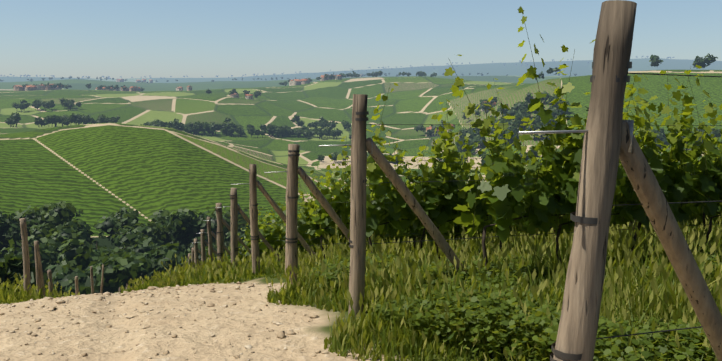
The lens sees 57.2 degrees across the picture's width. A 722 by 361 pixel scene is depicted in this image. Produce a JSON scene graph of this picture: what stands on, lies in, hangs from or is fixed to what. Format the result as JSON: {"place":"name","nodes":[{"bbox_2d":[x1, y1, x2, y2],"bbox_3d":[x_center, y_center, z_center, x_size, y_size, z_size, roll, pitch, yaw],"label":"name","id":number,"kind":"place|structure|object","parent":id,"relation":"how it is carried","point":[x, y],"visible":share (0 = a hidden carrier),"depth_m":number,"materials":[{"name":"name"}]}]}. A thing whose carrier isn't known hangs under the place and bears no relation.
{"place":"outdoors","nodes":[
{"label":"outdoors","id":0,"kind":"place"},
{"bbox_2d":[0,58,721,360],"bbox_3d":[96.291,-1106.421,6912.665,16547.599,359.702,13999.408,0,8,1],"label":"terrain","id":1,"kind":"structure","parent":0,"point":[95,172],"depth_m":250.82,"materials":[{"name":"green plant"}]},
{"bbox_2d":[19,218,103,296],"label":"wooden posts","id":2,"kind":"object","parent":1,"relation":"on","point":[26,264],"visible":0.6,"depth_m":15.84,"materials":[{"name":"brown wood"}]},
{"bbox_2d":[0,281,353,360],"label":"track stones","id":3,"kind":"object","parent":1,"relation":"on","point":[280,334],"visible":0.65,"depth_m":7.01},
{"bbox_2d":[191,248,200,267],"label":"trellis posts","id":4,"kind":"object","parent":1,"relation":"on","point":[192,254],"visible":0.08,"depth_m":26.29,"materials":[{"name":"brown wood"}]},
{"bbox_2d":[197,229,227,266],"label":"trellis posts","id":5,"kind":"object","parent":1,"relation":"on","point":[203,242],"visible":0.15,"depth_m":21.13,"materials":[{"name":"brown wood"}]},
{"bbox_2d":[194,239,240,270],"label":"trellis posts","id":6,"kind":"object","parent":1,"relation":"on","point":[196,251],"visible":0.15,"depth_m":23.70,"materials":[{"name":"brown wood"}]},
{"bbox_2d":[196,217,279,261],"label":"trellis posts","id":7,"kind":"object","parent":1,"relation":"on","point":[209,242],"visible":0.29,"depth_m":18.51,"materials":[{"name":"brown wood"}]},
{"bbox_2d":[14,74,495,136],"bbox_3d":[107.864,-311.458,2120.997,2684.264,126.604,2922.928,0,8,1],"label":"village house walls","id":8,"kind":"structure","parent":1,"relation":"on","point":[189,88],"depth_m":1366.49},
{"bbox_2d":[13,73,496,130],"bbox_3d":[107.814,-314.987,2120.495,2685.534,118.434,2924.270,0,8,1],"label":"houses","id":9,"kind":"structure","parent":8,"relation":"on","point":[322,76],"depth_m":1320.74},
{"bbox_2d":[204,203,455,270],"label":"trellis posts","id":10,"kind":"object","parent":1,"relation":"on","point":[221,221],"visible":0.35,"depth_m":15.91,"materials":[{"name":"brown wood"}]},
{"bbox_2d":[0,53,720,295],"bbox_3d":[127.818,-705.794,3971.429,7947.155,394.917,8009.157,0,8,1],"label":"tree foliage","id":11,"kind":"object","parent":1,"relation":"on","point":[59,233],"visible":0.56,"depth_m":144.44,"materials":[{"name":"green plant"}]},
{"bbox_2d":[0,208,721,360],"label":"grass","id":12,"kind":"structure","parent":1,"relation":"on","point":[641,292],"depth_m":5.66,"materials":[{"name":"green plant"}]},
{"bbox_2d":[231,164,533,273],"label":"trellis posts","id":13,"kind":"object","parent":1,"relation":"on","point":[254,183],"visible":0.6,"depth_m":10.78,"materials":[{"name":"brown wood"}]},
{"bbox_2d":[215,188,567,266],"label":"trellis posts","id":14,"kind":"object","parent":1,"relation":"on","point":[234,206],"visible":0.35,"depth_m":13.29,"materials":[{"name":"brown wood"}]},
{"bbox_2d":[224,78,721,262],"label":"vine leaves","id":15,"kind":"object","parent":1,"relation":"on","point":[439,216],"visible":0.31,"depth_m":9.79,"materials":[{"name":"green plant"}]},
{"bbox_2d":[248,202,721,276],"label":"vine trunks","id":16,"kind":"object","parent":1,"relation":"on","point":[557,237],"visible":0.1,"depth_m":6.87,"materials":[{"name":"brown wood"}]},
{"bbox_2d":[264,136,719,289],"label":"trellis posts","id":17,"kind":"object","parent":1,"relation":"on","point":[294,170],"visible":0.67,"depth_m":8.18,"materials":[{"name":"brown wood"}]},
{"bbox_2d":[310,249,721,360],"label":"ground cover plants","id":18,"kind":"object","parent":1,"relation":"on","point":[537,320],"visible":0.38,"depth_m":4.32,"materials":[{"name":"green plant"}]},
{"bbox_2d":[319,94,721,315],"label":"trellis posts","id":19,"kind":"object","parent":1,"relation":"on","point":[361,145],"visible":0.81,"depth_m":5.63,"materials":[{"name":"brown wood"}]},
{"bbox_2d":[518,0,721,360],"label":"trellis posts","id":20,"kind":"object","parent":1,"relation":"on","point":[609,141],"visible":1,"depth_m":2.48,"materials":[{"name":"brown wood"}]},
{"bbox_2d":[0,0,721,78],"label":"sky","id":21,"kind":"structure","parent":0,"point":[127,39],"materials":[{"name":"blue"}]},
{"bbox_2d":[9,97,716,282],"bbox_3d":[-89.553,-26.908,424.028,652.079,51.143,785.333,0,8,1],"label":"trunks","id":22,"kind":"object","parent":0,"point":[238,136],"visible":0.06,"depth_m":618.20,"materials":[{"name":"brown plant"}]},
{"bbox_2d":[242,12,721,249],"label":"vine shoot stems","id":23,"kind":"object","parent":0,"point":[684,166],"visible":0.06,"depth_m":6.73,"materials":[{"name":"green plant"}]},
{"bbox_2d":[347,6,721,242],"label":"vine leaves","id":24,"kind":"object","parent":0,"point":[685,187],"visible":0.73,"depth_m":6.31,"materials":[{"name":"green plant"}]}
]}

